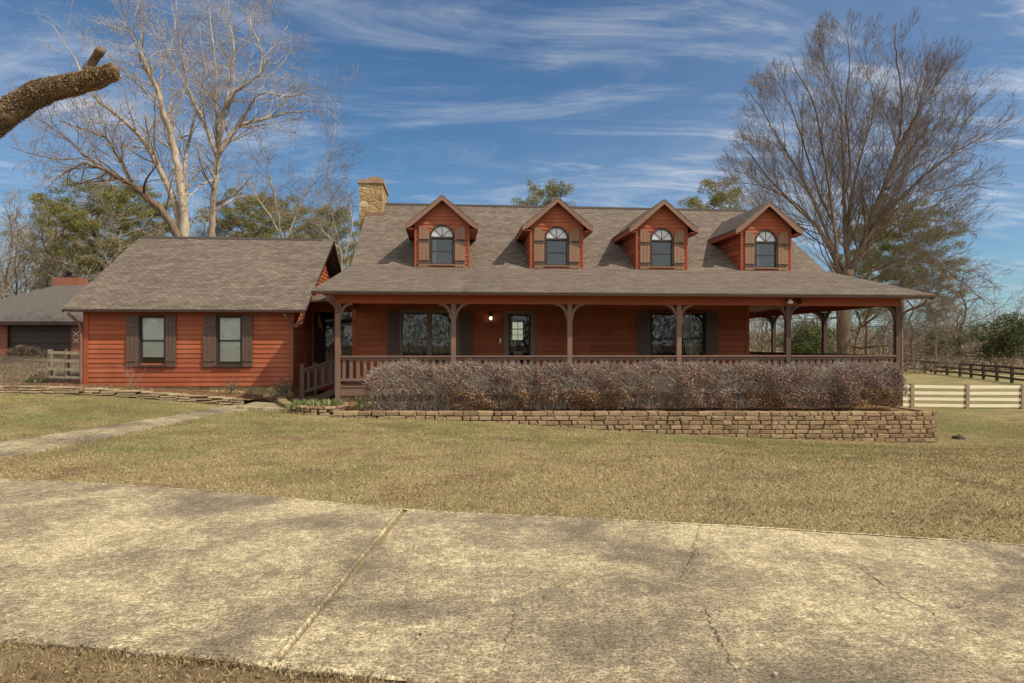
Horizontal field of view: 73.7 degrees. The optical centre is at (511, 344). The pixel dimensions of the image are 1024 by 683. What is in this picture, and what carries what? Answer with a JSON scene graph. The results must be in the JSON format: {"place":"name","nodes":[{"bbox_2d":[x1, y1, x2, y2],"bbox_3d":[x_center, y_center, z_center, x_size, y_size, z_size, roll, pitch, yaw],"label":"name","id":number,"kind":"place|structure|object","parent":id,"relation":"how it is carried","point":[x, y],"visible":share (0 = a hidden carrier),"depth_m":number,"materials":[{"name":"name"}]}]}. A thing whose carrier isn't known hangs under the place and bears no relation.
{"place":"outdoors","nodes":[
{"label":"outdoors","id":0,"kind":"place"},
{"bbox_2d":[0,479,402,671],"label":"driveway","id":1,"kind":"structure","parent":0,"point":[83,563],"depth_m":5.12,"materials":[{"name":"concrete"}]},
{"bbox_2d":[268,508,401,664],"bbox_3d":[-1.172,1.635,5.171,0.039,0.043,3.392,0,0,2],"label":"driveway joint","id":2,"kind":"object","parent":1,"relation":"on","point":[295,633],"visible":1,"depth_m":4.37,"materials":[{"name":"concrete"}]},
{"bbox_2d":[2,479,1023,544],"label":"driveway edge","id":3,"kind":"object","parent":1,"relation":"on","point":[546,516],"visible":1,"depth_m":6.49,"materials":[{"name":"concrete"}]},
{"bbox_2d":[0,347,1023,682],"bbox_3d":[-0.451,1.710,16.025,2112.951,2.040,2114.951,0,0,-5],"label":"ground","id":4,"kind":"structure","parent":0,"point":[922,377],"depth_m":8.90,"materials":[{"name":"plant"}]},
{"bbox_2d":[0,252,14,298],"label":"bare tree","id":5,"kind":"object","parent":4,"relation":"on","point":[5,293],"visible":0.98,"depth_m":51.72,"materials":[{"name":"grey plant"}]},
{"bbox_2d":[6,344,29,356],"bbox_3d":[-28.492,0.348,39.561,1.195,0.814,1.257,0,0,-9],"label":"dry shrub","id":6,"kind":"object","parent":4,"relation":"on","point":[18,352],"visible":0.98,"depth_m":39.31,"materials":[{"name":"brown plant"}]},
{"bbox_2d":[0,216,43,293],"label":"bare tree","id":7,"kind":"object","parent":4,"relation":"on","point":[7,247],"visible":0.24,"depth_m":78.53,"materials":[{"name":"grey plant"}]},
{"bbox_2d":[0,184,46,298],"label":"bare tree","id":8,"kind":"object","parent":4,"relation":"on","point":[9,218],"visible":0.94,"depth_m":54.57,"materials":[{"name":"grey plant"}]},
{"bbox_2d":[0,197,57,297],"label":"bare tree","id":9,"kind":"object","parent":4,"relation":"on","point":[13,253],"visible":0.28,"depth_m":74.48,"materials":[{"name":"grey plant"}]},
{"bbox_2d":[0,210,61,293],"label":"bare tree","id":10,"kind":"object","parent":4,"relation":"on","point":[26,285],"visible":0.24,"depth_m":75.31,"materials":[{"name":"grey plant"}]},
{"bbox_2d":[20,346,41,356],"bbox_3d":[-28.026,0.402,39.910,1.036,0.706,1.090,0,0,-7],"label":"dry shrub","id":11,"kind":"object","parent":4,"relation":"on","point":[33,351],"visible":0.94,"depth_m":39.70,"materials":[{"name":"brown plant"}]},
{"bbox_2d":[0,191,63,298],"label":"bare tree","id":12,"kind":"object","parent":4,"relation":"on","point":[17,281],"visible":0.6,"depth_m":56.79,"materials":[{"name":"grey plant"}]},
{"bbox_2d":[0,222,66,295],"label":"bare tree","id":13,"kind":"object","parent":4,"relation":"on","point":[30,287],"visible":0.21,"depth_m":66.00,"materials":[{"name":"grey plant"}]},
{"bbox_2d":[22,374,44,382],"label":"green shrub","id":14,"kind":"object","parent":4,"relation":"on","point":[29,380],"visible":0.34,"depth_m":19.47,"materials":[{"name":"green plant"}]},
{"bbox_2d":[0,356,78,382],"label":"gravel drive","id":15,"kind":"structure","parent":4,"relation":"on","point":[29,362],"depth_m":30.19,"materials":[{"name":"grey gravel"}]},
{"bbox_2d":[0,354,78,382],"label":"dry weeds","id":16,"kind":"object","parent":4,"relation":"on","point":[18,370],"visible":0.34,"depth_m":26.20,"materials":[{"name":"brown plant"}]},
{"bbox_2d":[11,200,73,292],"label":"bare tree","id":17,"kind":"object","parent":4,"relation":"on","point":[45,258],"visible":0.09,"depth_m":75.22,"materials":[{"name":"grey plant"}]},
{"bbox_2d":[0,271,86,355],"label":"garage","id":18,"kind":"structure","parent":4,"relation":"on","point":[38,310],"depth_m":41.79,"materials":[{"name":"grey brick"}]},
{"bbox_2d":[7,325,70,355],"bbox_3d":[-28.786,-0.299,41.642,3.685,2.018,0.190,0,0,-5],"label":"garage door","id":19,"kind":"structure","parent":18,"relation":"in","point":[15,336],"depth_m":41.70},
{"bbox_2d":[10,225,85,295],"bbox_3d":[-38.949,-5.172,59.817,8.172,12.122,7.689,0,0,-17],"label":"bare tree","id":20,"kind":"object","parent":4,"relation":"on","point":[41,285],"visible":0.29,"depth_m":59.10,"materials":[{"name":"grey plant"}]},
{"bbox_2d":[0,195,102,287],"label":"pine tree","id":21,"kind":"object","parent":4,"relation":"on","point":[69,237],"visible":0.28,"depth_m":67.07,"materials":[{"name":"green plant"}]},
{"bbox_2d":[15,199,87,287],"bbox_3d":[-37.369,-5.563,55.743,7.759,12.968,4.574,0,0,30],"label":"bare tree","id":22,"kind":"object","parent":4,"relation":"on","point":[55,262],"visible":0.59,"depth_m":55.68,"materials":[{"name":"grey plant"}]},
{"bbox_2d":[25,214,87,277],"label":"bare tree","id":23,"kind":"object","parent":4,"relation":"on","point":[61,250],"visible":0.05,"depth_m":70.74,"materials":[{"name":"grey plant"}]},
{"bbox_2d":[0,46,120,139],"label":"oak tree","id":24,"kind":"object","parent":4,"relation":"on","point":[20,102],"visible":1,"depth_m":6.19,"materials":[{"name":"brown plant"}]},
{"bbox_2d":[8,187,115,296],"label":"bare tree","id":25,"kind":"object","parent":4,"relation":"on","point":[74,218],"visible":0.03,"depth_m":79.09,"materials":[{"name":"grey plant"}]},
{"bbox_2d":[47,349,78,379],"bbox_3d":[-14.584,0.710,22.375,1.831,1.159,0.160,0,0,23],"label":"board fence","id":26,"kind":"object","parent":4,"relation":"on","point":[67,361],"visible":0.68,"depth_m":22.36,"materials":[{"name":"brown wood"}]},
{"bbox_2d":[53,379,78,382],"bbox_3d":[-12.805,1.092,19.818,0.916,0.214,0.346,0,0,-5],"label":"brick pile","id":27,"kind":"object","parent":4,"relation":"on","point":[76,380],"visible":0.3,"depth_m":19.74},
{"bbox_2d":[51,235,93,284],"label":"bare tree","id":28,"kind":"object","parent":4,"relation":"on","point":[82,249],"visible":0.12,"depth_m":65.24,"materials":[{"name":"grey plant"}]},
{"bbox_2d":[61,184,110,264],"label":"bare tree","id":29,"kind":"object","parent":4,"relation":"on","point":[86,221],"visible":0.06,"depth_m":74.71,"materials":[{"name":"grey plant"}]},
{"bbox_2d":[44,200,136,284],"bbox_3d":[-31.226,-5.159,52.568,7.873,12.129,4.641,0,0,-28],"label":"bare tree","id":30,"kind":"object","parent":4,"relation":"on","point":[119,249],"visible":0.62,"depth_m":52.52,"materials":[{"name":"grey plant"}]},
{"bbox_2d":[1,74,181,254],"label":"bare tree","id":31,"kind":"object","parent":4,"relation":"on","point":[129,182],"visible":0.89,"depth_m":28.88,"materials":[{"name":"grey plant"}]},
{"bbox_2d":[82,269,102,282],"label":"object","id":32,"kind":"structure","parent":4,"relation":"on","point":[89,276],"depth_m":53.59,"materials":[{"name":"grey"}]},
{"bbox_2d":[31,170,160,275],"bbox_3d":[-33.928,-6.608,54.852,7.989,15.013,10.546,0,0,31],"label":"pine tree","id":33,"kind":"object","parent":4,"relation":"on","point":[125,195],"visible":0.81,"depth_m":54.58,"materials":[{"name":"green plant"}]},
{"bbox_2d":[82,229,144,275],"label":"bare tree","id":34,"kind":"object","parent":4,"relation":"on","point":[111,256],"visible":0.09,"depth_m":55.45,"materials":[{"name":"grey plant"}]},
{"bbox_2d":[0,385,244,405],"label":"stone edging","id":35,"kind":"object","parent":4,"relation":"on","point":[104,391],"visible":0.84,"depth_m":17.39,"materials":[{"name":"beige stone"}]},
{"bbox_2d":[0,405,248,459],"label":"footpath","id":36,"kind":"structure","parent":4,"relation":"on","point":[26,447],"depth_m":12.29,"materials":[{"name":"concrete"}]},
{"bbox_2d":[22,0,237,236],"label":"bare tree","id":37,"kind":"object","parent":4,"relation":"on","point":[182,218],"visible":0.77,"depth_m":31.80,"materials":[{"name":"grey plant"}]},
{"bbox_2d":[108,220,167,264],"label":"bare tree","id":38,"kind":"object","parent":4,"relation":"on","point":[157,229],"visible":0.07,"depth_m":54.33,"materials":[{"name":"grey plant"}]},
{"bbox_2d":[94,182,195,257],"bbox_3d":[-34.331,-7.095,63.687,9.145,16.001,9.306,0,0,-32],"label":"pine tree","id":39,"kind":"object","parent":4,"relation":"on","point":[130,204],"visible":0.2,"depth_m":63.42,"materials":[{"name":"green plant"}]},
{"bbox_2d":[0,383,312,399],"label":"mulch bed","id":40,"kind":"object","parent":4,"relation":"on","point":[196,392],"visible":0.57,"depth_m":18.68,"materials":[{"name":"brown wood"}]},
{"bbox_2d":[27,367,48,384],"bbox_3d":[-12.831,0.847,18.480,0.492,0.521,0.628,0,0,-40],"label":"bare shrub","id":41,"kind":"object","parent":40,"relation":"on","point":[35,377],"visible":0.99,"depth_m":18.47,"materials":[{"name":"beige plant"}]},
{"bbox_2d":[118,361,150,387],"bbox_3d":[-10.198,0.786,18.515,1.008,0.775,0.677,0,0,-5],"label":"bare shrub","id":42,"kind":"object","parent":40,"relation":"on","point":[130,375],"visible":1,"depth_m":18.55,"materials":[{"name":"brown plant"}]},
{"bbox_2d":[222,377,240,394],"bbox_3d":[-7.758,1.152,18.808,0.483,0.525,0.477,0,0,-5],"label":"bare shrub","id":43,"kind":"object","parent":40,"relation":"on","point":[231,389],"visible":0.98,"depth_m":18.85,"materials":[{"name":"brown plant"}]},
{"bbox_2d":[272,377,291,397],"bbox_3d":[-6.332,1.186,18.887,0.543,0.657,0.595,0,0,38],"label":"bare shrub","id":44,"kind":"object","parent":40,"relation":"on","point":[283,390],"visible":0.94,"depth_m":18.86,"materials":[{"name":"brown plant"}]},
{"bbox_2d":[191,207,227,236],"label":"bare tree","id":45,"kind":"object","parent":4,"relation":"on","point":[202,223],"visible":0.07,"depth_m":60.90,"materials":[{"name":"grey plant"}]},
{"bbox_2d":[0,641,434,682],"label":"grass","id":46,"kind":"structure","parent":4,"relation":"on","point":[117,665],"depth_m":3.46,"materials":[{"name":"brown plant"}]},
{"bbox_2d":[193,186,267,237],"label":"bare tree","id":47,"kind":"object","parent":4,"relation":"on","point":[223,222],"visible":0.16,"depth_m":54.68,"materials":[{"name":"grey plant"}]},
{"bbox_2d":[121,0,363,236],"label":"bare tree","id":48,"kind":"object","parent":4,"relation":"on","point":[218,147],"visible":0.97,"depth_m":33.51,"materials":[{"name":"grey plant"}]},
{"bbox_2d":[194,187,294,237],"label":"pine tree","id":49,"kind":"object","parent":4,"relation":"on","point":[252,219],"visible":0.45,"depth_m":56.61,"materials":[{"name":"green plant"}]},
{"bbox_2d":[236,402,289,411],"bbox_3d":[-6.114,1.589,17.569,1.500,0.165,1.400,0,0,-5],"label":"entry pad","id":50,"kind":"object","parent":4,"relation":"on","point":[264,406],"visible":0.62,"depth_m":17.00,"materials":[{"name":"concrete"}]},
{"bbox_2d":[270,216,303,237],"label":"bare tree","id":51,"kind":"object","parent":4,"relation":"on","point":[284,235],"visible":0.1,"depth_m":59.70,"materials":[{"name":"grey plant"}]},
{"bbox_2d":[207,85,369,237],"bbox_3d":[-13.574,-7.618,41.375,9.605,17.811,6.891,0,0,-5],"label":"bare tree","id":52,"kind":"object","parent":4,"relation":"on","point":[274,210],"visible":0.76,"depth_m":41.17,"materials":[{"name":"grey plant"}]},
{"bbox_2d":[244,194,339,250],"bbox_3d":[-20.754,-6.623,64.529,9.008,15.282,9.305,0,0,43],"label":"pine tree","id":53,"kind":"object","parent":4,"relation":"on","point":[302,214],"visible":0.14,"depth_m":63.55,"materials":[{"name":"green plant"}]},
{"bbox_2d":[275,397,350,414],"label":"stone retaining wall","id":54,"kind":"structure","parent":4,"relation":"on","point":[313,410],"depth_m":16.66,"materials":[{"name":"stone"}]},
{"bbox_2d":[285,397,345,408],"bbox_3d":[-4.877,1.444,17.025,1.442,0.252,0.798,0,0,-5],"label":"bulb plant","id":55,"kind":"object","parent":54,"relation":"in","point":[311,402],"visible":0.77,"depth_m":16.96,"materials":[{"name":"green plant"}]},
{"bbox_2d":[286,201,352,269],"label":"bare tree","id":56,"kind":"object","parent":4,"relation":"on","point":[332,234],"visible":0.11,"depth_m":66.86,"materials":[{"name":"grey plant"}]},
{"bbox_2d":[292,204,358,270],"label":"pine tree","id":57,"kind":"object","parent":4,"relation":"on","point":[346,230],"visible":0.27,"depth_m":69.64,"materials":[{"name":"green plant"}]},
{"bbox_2d":[264,143,388,270],"bbox_3d":[-9.903,-4.855,37.200,7.339,13.015,6.128,0,0,13],"label":"bare tree","id":58,"kind":"object","parent":4,"relation":"on","point":[320,229],"visible":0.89,"depth_m":36.41,"materials":[{"name":"grey plant"}]},
{"bbox_2d":[314,194,349,243],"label":"bare tree","id":59,"kind":"object","parent":4,"relation":"on","point":[333,210],"visible":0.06,"depth_m":80.75,"materials":[{"name":"grey plant"}]},
{"bbox_2d":[327,188,358,268],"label":"bare tree","id":60,"kind":"object","parent":4,"relation":"on","point":[352,232],"visible":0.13,"depth_m":77.81,"materials":[{"name":"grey plant"}]},
{"bbox_2d":[61,177,935,415],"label":"house","id":61,"kind":"structure","parent":4,"relation":"on","point":[440,280],"depth_m":21.02,"materials":[{"name":"red wood"}]},
{"bbox_2d":[137,315,165,366],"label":"window","id":62,"kind":"structure","parent":61,"relation":"in","point":[152,344],"depth_m":19.21,"materials":[{"name":"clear glass"}]},
{"bbox_2d":[215,310,260,366],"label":"window","id":63,"kind":"structure","parent":61,"relation":"in","point":[228,329],"depth_m":19.40,"materials":[{"name":"grey glass"}]},
{"bbox_2d":[400,310,458,366],"bbox_3d":[-2.524,-0.205,20.939,1.839,1.730,0.338,0,0,-5],"label":"window","id":64,"kind":"structure","parent":61,"relation":"in","point":[424,332],"depth_m":21.04,"materials":[{"name":"black glass"}]},
{"bbox_2d":[504,311,534,377],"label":"front door","id":65,"kind":"structure","parent":61,"relation":"in","point":[519,326],"depth_m":27.01,"materials":[{"name":"black glass"}]},
{"bbox_2d":[650,310,706,365],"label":"window","id":66,"kind":"structure","parent":61,"relation":"in","point":[662,325],"depth_m":21.85,"materials":[{"name":"black glass"}]},
{"bbox_2d":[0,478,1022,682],"bbox_3d":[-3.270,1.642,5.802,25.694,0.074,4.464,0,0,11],"label":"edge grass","id":67,"kind":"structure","parent":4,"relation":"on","point":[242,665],"depth_m":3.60,"materials":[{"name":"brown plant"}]},
{"bbox_2d":[12,330,1023,373],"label":"underbrush","id":68,"kind":"object","parent":4,"relation":"on","point":[968,360],"visible":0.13,"depth_m":68.58,"materials":[{"name":"brown plant"}]},
{"bbox_2d":[510,178,575,205],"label":"pine tree","id":69,"kind":"object","parent":4,"relation":"on","point":[553,190],"visible":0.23,"depth_m":74.44,"materials":[{"name":"green plant"}]},
{"bbox_2d":[333,406,938,442],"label":"retaining wall","id":70,"kind":"structure","parent":4,"relation":"on","point":[919,426],"depth_m":16.94,"materials":[{"name":"stone"}]},
{"bbox_2d":[339,406,912,412],"bbox_3d":[3.215,1.667,17.663,15.000,0.190,1.500,0,0,-5],"label":"planting bed","id":71,"kind":"object","parent":70,"relation":"in","point":[682,409],"visible":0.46,"depth_m":17.72,"materials":[{"name":"brown soil"}]},
{"bbox_2d":[355,394,365,408],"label":"yucca","id":72,"kind":"object","parent":71,"relation":"on","point":[361,402],"visible":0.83,"depth_m":17.02,"materials":[{"name":"green plant"}]},
{"bbox_2d":[2,382,917,411],"bbox_3d":[-3.053,1.390,18.047,27.350,0.822,3.681,0,0,-5],"label":"pine straw","id":73,"kind":"object","parent":71,"relation":"on","point":[207,393],"visible":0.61,"depth_m":18.17,"materials":[{"name":"brown plant"}]},
{"bbox_2d":[361,356,910,410],"bbox_3d":[3.325,0.958,17.525,14.342,1.434,1.436,0,0,-5],"label":"hedge","id":74,"kind":"object","parent":71,"relation":"on","point":[711,373],"visible":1,"depth_m":17.24,"materials":[{"name":"brown plant"}]},
{"bbox_2d":[676,174,745,208],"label":"pine tree","id":75,"kind":"object","parent":4,"relation":"on","point":[694,203],"visible":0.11,"depth_m":70.83,"materials":[{"name":"green plant"}]},
{"bbox_2d":[750,319,770,351],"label":"bare tree","id":76,"kind":"object","parent":4,"relation":"on","point":[769,349],"visible":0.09,"depth_m":93.49,"materials":[{"name":"grey plant"}]},
{"bbox_2d":[749,314,798,351],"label":"bare tree","id":77,"kind":"object","parent":4,"relation":"on","point":[761,331],"visible":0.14,"depth_m":67.96,"materials":[{"name":"grey plant"}]},
{"bbox_2d":[791,313,819,350],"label":"bare tree","id":78,"kind":"object","parent":4,"relation":"on","point":[805,319],"visible":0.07,"depth_m":80.56,"materials":[{"name":"grey plant"}]},
{"bbox_2d":[763,320,858,365],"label":"evergreen tree","id":79,"kind":"object","parent":4,"relation":"on","point":[808,344],"visible":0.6,"depth_m":61.53,"materials":[{"name":"green plant"}]},
{"bbox_2d":[778,257,879,351],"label":"bare tree","id":80,"kind":"object","parent":4,"relation":"on","point":[828,319],"visible":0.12,"depth_m":81.23,"materials":[{"name":"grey plant"}]},
{"bbox_2d":[835,263,871,353],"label":"bare tree","id":81,"kind":"object","parent":4,"relation":"on","point":[859,317],"visible":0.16,"depth_m":76.97,"materials":[{"name":"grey plant"}]},
{"bbox_2d":[833,311,892,353],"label":"bare tree","id":82,"kind":"object","parent":4,"relation":"on","point":[870,332],"visible":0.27,"depth_m":91.91,"materials":[{"name":"grey plant"}]},
{"bbox_2d":[708,5,1023,372],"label":"bare tree","id":83,"kind":"object","parent":4,"relation":"on","point":[844,345],"visible":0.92,"depth_m":38.15,"materials":[{"name":"brown plant"}]},
{"bbox_2d":[828,209,923,353],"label":"pine tree","id":84,"kind":"object","parent":4,"relation":"on","point":[864,313],"visible":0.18,"depth_m":73.47,"materials":[{"name":"green plant"}]},
{"bbox_2d":[873,311,891,354],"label":"bare tree","id":85,"kind":"object","parent":4,"relation":"on","point":[882,330],"visible":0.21,"depth_m":92.80,"materials":[{"name":"grey plant"}]},
{"bbox_2d":[749,320,1022,356],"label":"woods","id":86,"kind":"object","parent":4,"relation":"on","point":[858,351],"visible":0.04,"depth_m":150.79,"materials":[{"name":"brown plant"}]},
{"bbox_2d":[880,302,921,344],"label":"bare tree","id":87,"kind":"object","parent":4,"relation":"on","point":[905,325],"visible":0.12,"depth_m":88.88,"materials":[{"name":"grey plant"}]},
{"bbox_2d":[852,194,968,323],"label":"pine tree","id":88,"kind":"object","parent":4,"relation":"on","point":[886,245],"visible":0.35,"depth_m":65.26,"materials":[{"name":"green plant"}]},
{"bbox_2d":[891,270,949,363],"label":"bare tree","id":89,"kind":"object","parent":4,"relation":"on","point":[911,340],"visible":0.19,"depth_m":90.23,"materials":[{"name":"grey plant"}]},
{"bbox_2d":[906,324,978,360],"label":"evergreen tree","id":90,"kind":"object","parent":4,"relation":"on","point":[931,338],"visible":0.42,"depth_m":94.93,"materials":[{"name":"green plant"}]},
{"bbox_2d":[913,256,973,359],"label":"pine tree","id":91,"kind":"object","parent":4,"relation":"on","point":[948,286],"visible":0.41,"depth_m":89.60,"materials":[{"name":"green plant"}]},
{"bbox_2d":[864,359,1023,382],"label":"rail fence","id":92,"kind":"object","parent":4,"relation":"on","point":[983,370],"visible":0.6,"depth_m":54.94,"materials":[{"name":"brown wood"}]},
{"bbox_2d":[937,303,959,358],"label":"bare tree","id":93,"kind":"object","parent":4,"relation":"on","point":[949,332],"visible":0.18,"depth_m":91.00,"materials":[{"name":"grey plant"}]},
{"bbox_2d":[952,434,965,439],"bbox_3d":[12.008,2.515,18.346,0.326,0.232,0.265,0,0,-5],"label":"dirt mound","id":94,"kind":"object","parent":4,"relation":"on","point":[959,436],"visible":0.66,"depth_m":18.27,"materials":[{"name":"soil"}]},
{"bbox_2d":[903,384,1023,408],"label":"board fence","id":95,"kind":"object","parent":4,"relation":"on","point":[966,393],"visible":0.74,"depth_m":28.75,"materials":[{"name":"white wood"}]},
{"bbox_2d":[912,256,1023,361],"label":"bare tree","id":96,"kind":"object","parent":4,"relation":"on","point":[957,330],"visible":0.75,"depth_m":76.58,"materials":[{"name":"grey plant"}]},
{"bbox_2d":[970,305,982,352],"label":"bare tree","id":97,"kind":"object","parent":4,"relation":"on","point":[976,323],"visible":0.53,"depth_m":118.66,"materials":[{"name":"grey plant"}]},
{"bbox_2d":[951,307,1002,354],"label":"bare tree","id":98,"kind":"object","parent":4,"relation":"on","point":[972,331],"visible":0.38,"depth_m":118.53,"materials":[{"name":"grey plant"}]},
{"bbox_2d":[960,310,1023,369],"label":"evergreen tree","id":99,"kind":"object","parent":4,"relation":"on","point":[1013,337],"visible":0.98,"depth_m":74.69,"materials":[{"name":"green plant"}]},
{"bbox_2d":[977,297,1023,353],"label":"bare tree","id":100,"kind":"object","parent":4,"relation":"on","point":[1014,310],"visible":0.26,"depth_m":113.40,"materials":[{"name":"grey plant"}]},
{"bbox_2d":[0,0,1023,346],"label":"sky","id":101,"kind":"structure","parent":0,"point":[626,103],"materials":[{"name":"blue"}]},
{"bbox_2d":[275,510,1023,682],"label":"driveway","id":102,"kind":"structure","parent":0,"point":[454,605],"depth_m":4.26,"materials":[{"name":"concrete"}]},
{"bbox_2d":[0,635,453,682],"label":"driveway edge","id":103,"kind":"object","parent":102,"relation":"on","point":[381,676],"visible":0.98,"depth_m":3.51,"materials":[{"name":"concrete"}]},
{"bbox_2d":[702,605,736,676],"bbox_3d":[1.145,1.624,3.807,0.042,0.006,0.952,0,0,6],"label":"driveway crack","id":104,"kind":"object","parent":102,"relation":"on","point":[719,640],"visible":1,"depth_m":3.76,"materials":[{"name":"grey concrete"}]},
{"bbox_2d":[844,557,1009,645],"bbox_3d":[2.592,1.642,4.503,0.122,0.003,1.562,0,0,-5],"label":"driveway crack","id":105,"kind":"object","parent":102,"relation":"on","point":[911,601],"visible":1,"depth_m":4.40,"materials":[{"name":"grey concrete"}]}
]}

